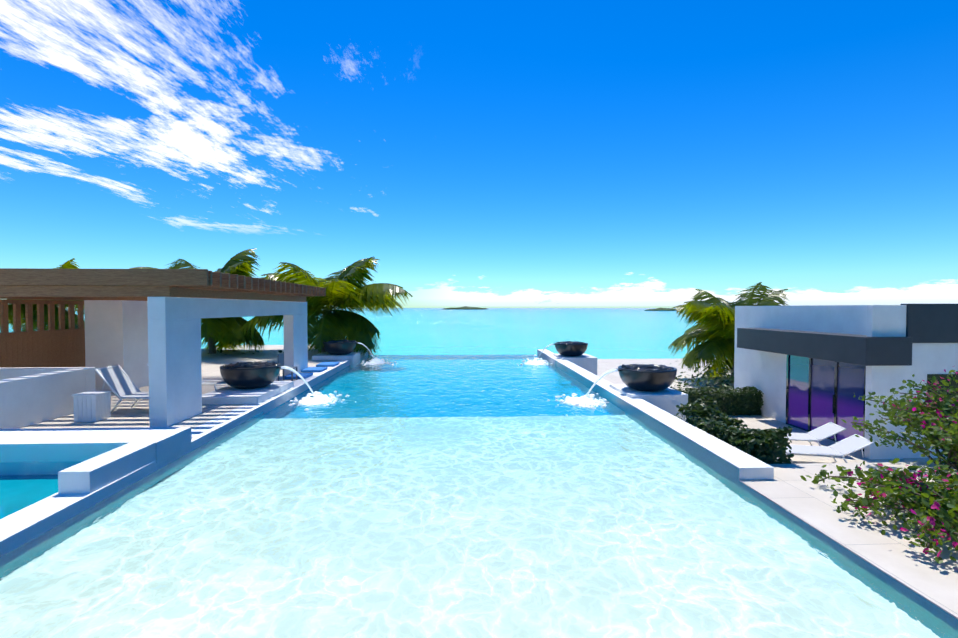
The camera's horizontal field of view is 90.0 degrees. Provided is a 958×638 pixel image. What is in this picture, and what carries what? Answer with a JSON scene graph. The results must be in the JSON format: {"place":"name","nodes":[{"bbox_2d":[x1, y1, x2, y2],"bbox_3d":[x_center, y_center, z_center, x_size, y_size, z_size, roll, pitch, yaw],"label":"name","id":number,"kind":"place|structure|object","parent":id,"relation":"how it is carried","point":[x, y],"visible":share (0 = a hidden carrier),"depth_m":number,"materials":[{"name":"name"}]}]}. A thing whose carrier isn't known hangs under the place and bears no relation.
{"place":"outdoors","nodes":[
{"label":"outdoors","id":0,"kind":"place"},
{"bbox_2d":[0,474,57,518],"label":"spa water","id":1,"kind":"structure","parent":0,"point":[18,492],"depth_m":6.45,"materials":[{"name":"blue liquid"}]},
{"bbox_2d":[84,300,148,390],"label":"wall","id":2,"kind":"structure","parent":0,"point":[116,332],"depth_m":12.97,"materials":[{"name":"white paint"}]},
{"bbox_2d":[0,0,319,224],"bbox_3d":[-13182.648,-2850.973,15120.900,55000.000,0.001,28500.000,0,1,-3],"label":"cloud","id":3,"kind":"structure","parent":0,"point":[186,139],"depth_m":6320.48,"materials":[{"name":"white"}]},
{"bbox_2d":[19,345,371,428],"bbox_3d":[-10.415,3.472,18.221,9.306,3.247,22.580,0,1,-3],"label":"patio deck","id":4,"kind":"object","parent":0,"point":[124,414],"visible":0.1,"depth_m":11.27,"materials":[{"name":"stone"}]},
{"bbox_2d":[0,369,84,428],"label":"parapet","id":5,"kind":"object","parent":4,"relation":"on","point":[28,400],"visible":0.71,"depth_m":9.44,"materials":[{"name":"white paint"}]},
{"bbox_2d":[0,367,95,391],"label":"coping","id":6,"kind":"object","parent":5,"relation":"on","point":[6,373],"visible":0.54,"depth_m":10.63,"materials":[{"name":"white paint"}]},
{"bbox_2d":[0,299,84,367],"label":"slat screen","id":7,"kind":"object","parent":4,"relation":"on","point":[51,346],"visible":0.62,"depth_m":12.35,"materials":[{"name":"brown wood"}]},
{"bbox_2d":[72,391,111,421],"bbox_3d":[-7.842,1.769,9.724,0.460,0.550,0.460,0,1,-3],"label":"side table","id":8,"kind":"object","parent":4,"relation":"on","point":[92,406],"visible":1,"depth_m":9.52,"materials":[{"name":"white paint"}]},
{"bbox_2d":[0,427,190,462],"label":"ledge","id":9,"kind":"object","parent":4,"relation":"on","point":[52,445],"visible":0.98,"depth_m":7.28,"materials":[{"name":"white paint"}]},
{"bbox_2d":[95,365,148,413],"bbox_3d":[-7.330,1.542,10.592,1.744,0.985,0.724,0,1,-3],"label":"lounger frame","id":10,"kind":"object","parent":4,"relation":"on","point":[113,390],"visible":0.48,"depth_m":10.23,"materials":[{"name":"white metal"}]},
{"bbox_2d":[98,366,148,396],"bbox_3d":[-7.341,1.376,10.588,1.681,0.609,0.630,0,1,-3],"label":"lounger sling","id":11,"kind":"object","parent":10,"relation":"attached to","point":[119,381],"visible":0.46,"depth_m":10.54,"materials":[{"name":"fabric"}]},
{"bbox_2d":[148,319,201,426],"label":"pillar","id":12,"kind":"structure","parent":4,"relation":"on","point":[175,374],"depth_m":9.35,"materials":[{"name":"white paint"}]},
{"bbox_2d":[147,297,306,319],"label":"frame beam","id":13,"kind":"structure","parent":12,"relation":"on","point":[166,308],"depth_m":10.89,"materials":[{"name":"white paint"}]},
{"bbox_2d":[0,271,325,301],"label":"pergola","id":14,"kind":"object","parent":13,"relation":"on","point":[221,285],"visible":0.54,"depth_m":11.68,"materials":[{"name":"brown wood"}]},
{"bbox_2d":[0,286,170,296],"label":"roof fascia","id":15,"kind":"structure","parent":14,"relation":"attached to","point":[85,291],"depth_m":9.01,"materials":[{"name":"brown wood"}]},
{"bbox_2d":[0,268,207,285],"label":"pergola fascia","id":16,"kind":"structure","parent":14,"relation":"attached to","point":[127,277],"depth_m":8.95,"materials":[{"name":"brown wood"}]},
{"bbox_2d":[147,364,228,389],"bbox_3d":[-7.473,1.554,12.489,1.862,0.872,0.724,0,1,-3],"label":"lounger frame","id":17,"kind":"object","parent":4,"relation":"on","point":[214,384],"visible":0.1,"depth_m":12.17,"materials":[{"name":"white metal"}]},
{"bbox_2d":[202,379,224,382],"bbox_3d":[-7.482,1.387,12.484,1.796,0.499,0.630,0,1,-3],"label":"lounger sling","id":18,"kind":"object","parent":17,"relation":"attached to","point":[212,380],"visible":0.14,"depth_m":12.41,"materials":[{"name":"white fabric"}]},
{"bbox_2d":[202,381,293,404],"bbox_3d":[-6.019,2.518,12.535,1.490,1.420,2.480,0,1,-3],"label":"plinth","id":19,"kind":"object","parent":4,"relation":"on","point":[228,395],"visible":0.21,"depth_m":11.74,"materials":[{"name":"white paint"}]},
{"bbox_2d":[220,361,281,388],"bbox_3d":[-6.001,1.471,12.702,1.549,0.665,1.467,0,1,-3],"label":"bowl","id":20,"kind":"object","parent":19,"relation":"on","point":[249,375],"visible":1,"depth_m":12.21,"materials":[{"name":"black metal"}]},
{"bbox_2d":[281,366,316,398],"bbox_3d":[-4.813,1.750,12.861,0.893,0.990,0.260,0,1,-15],"label":"water jet","id":21,"kind":"object","parent":20,"relation":"attached to","point":[296,373],"visible":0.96,"depth_m":12.80,"materials":[{"name":"white liquid"}]},
{"bbox_2d":[277,353,297,380],"bbox_3d":[-5.943,1.498,14.883,0.450,0.850,0.450,0,1,-3],"label":"chair","id":22,"kind":"object","parent":4,"relation":"on","point":[281,358],"visible":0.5,"depth_m":14.86,"materials":[{"name":"grey"}]},
{"bbox_2d":[283,314,307,374],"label":"pillar","id":23,"kind":"structure","parent":4,"relation":"on","point":[295,342],"depth_m":16.32,"materials":[{"name":"white paint"}]},
{"bbox_2d":[284,362,339,378],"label":"cushions","id":24,"kind":"object","parent":4,"relation":"on","point":[321,367],"visible":0.85,"depth_m":16.93,"materials":[{"name":"blue fabric"}]},
{"bbox_2d":[312,352,360,364],"bbox_3d":[-6.448,2.302,21.813,1.750,1.420,1.700,0,1,-3],"label":"plinth","id":25,"kind":"object","parent":4,"relation":"on","point":[353,357],"visible":0.35,"depth_m":20.99,"materials":[{"name":"white paint"}]},
{"bbox_2d":[323,339,357,354],"bbox_3d":[-6.222,1.262,21.548,1.549,0.671,1.467,0,1,-3],"label":"bowl","id":26,"kind":"object","parent":25,"relation":"on","point":[340,347],"visible":0.98,"depth_m":21.03,"materials":[{"name":"black"}]},
{"bbox_2d":[0,308,716,358],"bbox_3d":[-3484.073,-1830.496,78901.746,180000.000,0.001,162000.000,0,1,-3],"label":"sea","id":27,"kind":"structure","parent":0,"point":[622,333],"depth_m":212.89,"materials":[{"name":"teal liquid"}]},
{"bbox_2d":[444,306,484,308],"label":"island","id":28,"kind":"structure","parent":0,"point":[465,307],"depth_m":3155.46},
{"bbox_2d":[0,0,957,307],"label":"sky","id":29,"kind":"structure","parent":0,"point":[563,146],"materials":[{"name":"blue"}]},
{"bbox_2d":[498,354,536,354],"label":"pool wall","id":30,"kind":"structure","parent":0,"point":[517,354],"depth_m":25.99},
{"bbox_2d":[644,308,677,310],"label":"island","id":31,"kind":"structure","parent":0,"point":[664,309],"depth_m":1747.11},
{"bbox_2d":[432,272,957,305],"bbox_3d":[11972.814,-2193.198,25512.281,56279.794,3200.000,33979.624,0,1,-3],"label":"cloud","id":32,"kind":"structure","parent":0,"point":[645,294],"depth_m":39223.72,"materials":[{"name":"white"}]},
{"bbox_2d":[597,358,946,463],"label":"terrace","id":33,"kind":"structure","parent":0,"point":[761,422],"depth_m":18.87,"materials":[{"name":"stone"}]},
{"bbox_2d":[553,354,596,374],"bbox_3d":[4.318,3.334,21.712,1.550,3.360,1.900,0,1,-3],"label":"plinth","id":34,"kind":"object","parent":33,"relation":"on","point":[587,362],"visible":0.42,"depth_m":20.75,"materials":[{"name":"white paint"}]},
{"bbox_2d":[553,341,587,356],"bbox_3d":[4.106,1.323,21.555,1.549,0.668,1.467,0,1,-3],"label":"bowl","id":35,"kind":"object","parent":34,"relation":"on","point":[571,348],"visible":1,"depth_m":21.04,"materials":[{"name":"black"}]},
{"bbox_2d":[609,384,687,420],"bbox_3d":[4.460,3.542,12.812,1.450,3.360,1.700,0,1,-3],"label":"plinth","id":36,"kind":"object","parent":33,"relation":"on","point":[668,399],"visible":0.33,"depth_m":11.95,"materials":[{"name":"white paint"}]},
{"bbox_2d":[615,364,676,391],"bbox_3d":[4.399,1.525,12.662,1.549,0.680,1.467,0,1,-3],"label":"bowl","id":37,"kind":"object","parent":36,"relation":"on","point":[646,377],"visible":1,"depth_m":12.16,"materials":[{"name":"black metal"}]},
{"bbox_2d":[537,349,773,479],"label":"kerb","id":38,"kind":"structure","parent":33,"relation":"on","point":[750,467],"depth_m":8.58,"materials":[{"name":"white paint"}]},
{"bbox_2d":[555,360,738,486],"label":"wall","id":39,"kind":"structure","parent":38,"relation":"on","point":[722,467],"depth_m":9.05,"materials":[{"name":"blue tile"}]},
{"bbox_2d":[670,386,763,415],"bbox_3d":[9.115,3.305,19.573,4.557,1.263,1.117,0,1,-3],"label":"hedge","id":40,"kind":"object","parent":33,"relation":"on","point":[741,401],"visible":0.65,"depth_m":19.20,"materials":[{"name":"green plant"}]},
{"bbox_2d":[676,395,793,463],"bbox_3d":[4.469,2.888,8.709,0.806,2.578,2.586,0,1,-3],"label":"hedge","id":41,"kind":"object","parent":33,"relation":"on","point":[768,446],"visible":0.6,"depth_m":7.92,"materials":[{"name":"green plant"}]},
{"bbox_2d":[734,305,866,422],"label":"building wall","id":42,"kind":"structure","parent":33,"relation":"on","point":[764,372],"depth_m":18.42,"materials":[{"name":"white paint"}]},
{"bbox_2d":[737,328,912,365],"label":"fascia","id":43,"kind":"structure","parent":42,"relation":"attached to","point":[864,350],"depth_m":14.62,"materials":[{"name":"grey paint"}]},
{"bbox_2d":[789,422,845,445],"bbox_3d":[9.574,3.581,14.600,2.440,0.819,0.844,0,1,11],"label":"lounger frame","id":44,"kind":"object","parent":33,"relation":"on","point":[818,441],"visible":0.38,"depth_m":14.11,"materials":[{"name":"white metal"}]},
{"bbox_2d":[784,423,842,439],"bbox_3d":[9.581,3.382,14.594,2.371,0.390,0.750,0,1,11],"label":"lounger sling","id":45,"kind":"object","parent":44,"relation":"attached to","point":[826,430],"visible":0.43,"depth_m":14.42,"materials":[{"name":"white fabric"}]},
{"bbox_2d":[777,434,873,462],"bbox_3d":[9.236,3.614,13.185,2.440,0.819,0.844,0,1,11],"label":"lounger frame","id":46,"kind":"object","parent":33,"relation":"on","point":[851,452],"visible":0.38,"depth_m":12.77,"materials":[{"name":"white metal"}]},
{"bbox_2d":[786,435,870,454],"bbox_3d":[9.244,3.416,13.178,2.371,0.390,0.750,0,1,11],"label":"lounger sling","id":47,"kind":"object","parent":46,"relation":"attached to","point":[848,445],"visible":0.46,"depth_m":13.08,"materials":[{"name":"white fabric"}]},
{"bbox_2d":[786,355,865,451],"bbox_3d":[11.503,2.616,16.055,0.090,2.660,3.500,0,1,-3],"label":"door frame","id":48,"kind":"object","parent":33,"relation":"on","point":[834,404],"visible":0.42,"depth_m":16.57,"materials":[{"name":"metal"}]},
{"bbox_2d":[788,355,863,440],"bbox_3d":[11.536,2.646,16.057,0.015,2.560,3.400,0,1,-3],"label":"door glass","id":49,"kind":"object","parent":48,"relation":"in","point":[850,384],"visible":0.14,"depth_m":15.98,"materials":[{"name":"purple glass"}]},
{"bbox_2d":[864,305,906,458],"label":"wall","id":50,"kind":"structure","parent":33,"relation":"on","point":[886,320],"depth_m":13.64,"materials":[{"name":"white paint"}]},
{"bbox_2d":[866,462,957,488],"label":"planter bed","id":51,"kind":"object","parent":33,"relation":"on","point":[895,466],"depth_m":7.32,"materials":[{"name":"stone"}]},
{"bbox_2d":[841,386,957,470],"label":"bush","id":52,"kind":"object","parent":51,"relation":"on","point":[921,418],"visible":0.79,"depth_m":7.28,"materials":[{"name":"green plant"}]},
{"bbox_2d":[853,366,957,418],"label":"bush","id":53,"kind":"object","parent":51,"relation":"on","point":[951,391],"visible":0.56,"depth_m":7.52,"materials":[{"name":"green plant"}]},
{"bbox_2d":[911,409,957,467],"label":"bush","id":54,"kind":"object","parent":51,"relation":"on","point":[936,428],"visible":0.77,"depth_m":6.61,"materials":[{"name":"green plant"}]},
{"bbox_2d":[903,343,957,457],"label":"wall","id":55,"kind":"structure","parent":33,"relation":"on","point":[933,358],"depth_m":13.74,"materials":[{"name":"white paint"}]},
{"bbox_2d":[901,304,957,342],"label":"house band","id":56,"kind":"object","parent":55,"relation":"attached to","point":[931,323],"visible":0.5,"depth_m":13.61,"materials":[{"name":"grey paint"}]},
{"bbox_2d":[927,374,957,417],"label":"house window","id":57,"kind":"structure","parent":55,"relation":"in","point":[954,384],"depth_m":13.74,"materials":[{"name":"black glass"}]},
{"bbox_2d":[739,463,957,618],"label":"deck","id":58,"kind":"structure","parent":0,"point":[915,569],"depth_m":5.23,"materials":[{"name":"concrete"}]},
{"bbox_2d":[800,458,957,563],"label":"bush","id":59,"kind":"object","parent":58,"relation":"on","point":[916,497],"visible":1,"depth_m":5.38,"materials":[{"name":"green plant"}]},
{"bbox_2d":[925,511,957,550],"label":"bush","id":60,"kind":"object","parent":58,"relation":"on","point":[949,531],"visible":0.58,"depth_m":4.72,"materials":[{"name":"green plant"}]},
{"bbox_3d":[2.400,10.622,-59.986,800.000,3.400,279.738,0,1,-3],"label":"land","id":61,"kind":"structure","parent":0,"visible":0},
{"bbox_2d":[8,258,84,331],"bbox_3d":[-20.673,2.051,23.155,6.419,9.911,6.758,0,1,-3],"label":"palm","id":62,"kind":"object","parent":61,"relation":"on","point":[68,264],"depth_m":21.94,"materials":[{"name":"green plant"}]},
{"bbox_2d":[130,248,285,353],"bbox_3d":[-13.382,1.632,23.811,9.114,10.775,8.862,0,1,-3],"label":"palm","id":63,"kind":"object","parent":61,"relation":"on","point":[225,331],"depth_m":23.64,"materials":[{"name":"green plant"}]},
{"bbox_2d":[208,342,283,353],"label":"vegetation","id":64,"kind":"object","parent":61,"relation":"on","point":[280,351],"depth_m":23.67,"materials":[{"name":"green plant"}]},
{"bbox_2d":[240,257,412,357],"bbox_3d":[-7.691,1.849,24.630,8.897,10.216,7.687,0,1,-3],"label":"palm","id":65,"kind":"object","parent":61,"relation":"on","point":[345,290],"depth_m":23.22,"materials":[{"name":"green plant"}]},
{"bbox_2d":[670,361,733,392],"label":"vegetation","id":66,"kind":"object","parent":61,"relation":"on","point":[711,371],"visible":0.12,"depth_m":24.56,"materials":[{"name":"green plant"}]},
{"bbox_2d":[668,282,789,383],"bbox_3d":[15.776,2.374,26.826,8.697,9.147,9.036,0,1,-3],"label":"palm","id":67,"kind":"object","parent":61,"relation":"on","point":[713,330],"depth_m":27.01,"materials":[{"name":"green plant"}]},
{"bbox_3d":[-0.728,5.512,11.122,9.900,3.500,29.090,0,1,-3],"label":"pool","id":68,"kind":"object","parent":61,"relation":"on","visible":0},
{"bbox_2d":[0,412,262,566],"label":"pool wall","id":69,"kind":"structure","parent":68,"relation":"on","point":[6,558],"depth_m":6.08,"materials":[{"name":"tile"}]},
{"bbox_2d":[0,350,367,556],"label":"pool coping","id":70,"kind":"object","parent":68,"relation":"on","point":[25,525],"visible":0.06,"depth_m":6.14,"materials":[{"name":"white paint"}]},
{"bbox_2d":[0,461,83,474],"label":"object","id":71,"kind":"object","parent":70,"relation":"attached to","point":[30,468],"depth_m":7.06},
{"bbox_2d":[58,442,154,493],"bbox_3d":[-4.977,2.009,6.487,0.380,0.320,1.270,0,1,-3],"label":"ledge arm","id":72,"kind":"object","parent":70,"relation":"on","point":[93,474],"visible":0.77,"depth_m":6.20},
{"bbox_2d":[263,357,363,414],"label":"pool wall","id":73,"kind":"structure","parent":68,"relation":"on","point":[304,391],"depth_m":14.21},
{"bbox_2d":[0,355,957,637],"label":"pool water","id":74,"kind":"structure","parent":68,"relation":"in","point":[454,497],"depth_m":5.19,"materials":[{"name":"blue liquid"}]},
{"bbox_2d":[293,396,343,405],"bbox_3d":[-4.383,2.212,12.991,2.500,0.001,3.200,0,1,-3],"label":"water splash","id":75,"kind":"object","parent":74,"relation":"on","point":[308,404],"visible":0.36,"depth_m":12.72,"materials":[{"name":"white liquid"}]},
{"bbox_2d":[286,391,355,410],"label":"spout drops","id":76,"kind":"object","parent":74,"relation":"on","point":[321,398],"visible":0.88,"depth_m":12.85,"materials":[{"name":"white liquid"}]},
{"bbox_2d":[360,357,396,364],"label":"spout drops","id":77,"kind":"object","parent":74,"relation":"on","point":[373,361],"visible":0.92,"depth_m":21.76,"materials":[{"name":"white liquid"}]},
{"bbox_2d":[520,355,551,365],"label":"spout drops","id":78,"kind":"object","parent":74,"relation":"on","point":[535,361],"visible":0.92,"depth_m":21.59,"materials":[{"name":"white liquid"}]},
{"bbox_2d":[547,393,608,415],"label":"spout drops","id":79,"kind":"object","parent":74,"relation":"on","point":[579,401],"visible":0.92,"depth_m":12.70,"materials":[{"name":"white liquid"}]},
{"bbox_2d":[584,369,617,400],"bbox_3d":[3.212,1.784,12.716,0.873,0.930,0.260,0,1,11],"label":"water jet","id":80,"kind":"object","parent":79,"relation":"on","point":[603,375],"visible":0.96,"depth_m":12.64,"materials":[{"name":"white liquid"}]},
{"bbox_2d":[564,396,604,408],"bbox_3d":[2.783,2.216,12.807,2.500,0.001,3.200,0,1,-3],"label":"water splash","id":81,"kind":"object","parent":74,"relation":"on","point":[588,403],"visible":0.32,"depth_m":12.46,"materials":[{"name":"white liquid"}]},
{"bbox_2d":[739,481,957,629],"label":"pool wall","id":82,"kind":"structure","parent":68,"relation":"on","point":[936,611],"depth_m":4.62,"materials":[{"name":"tile"}]}
]}

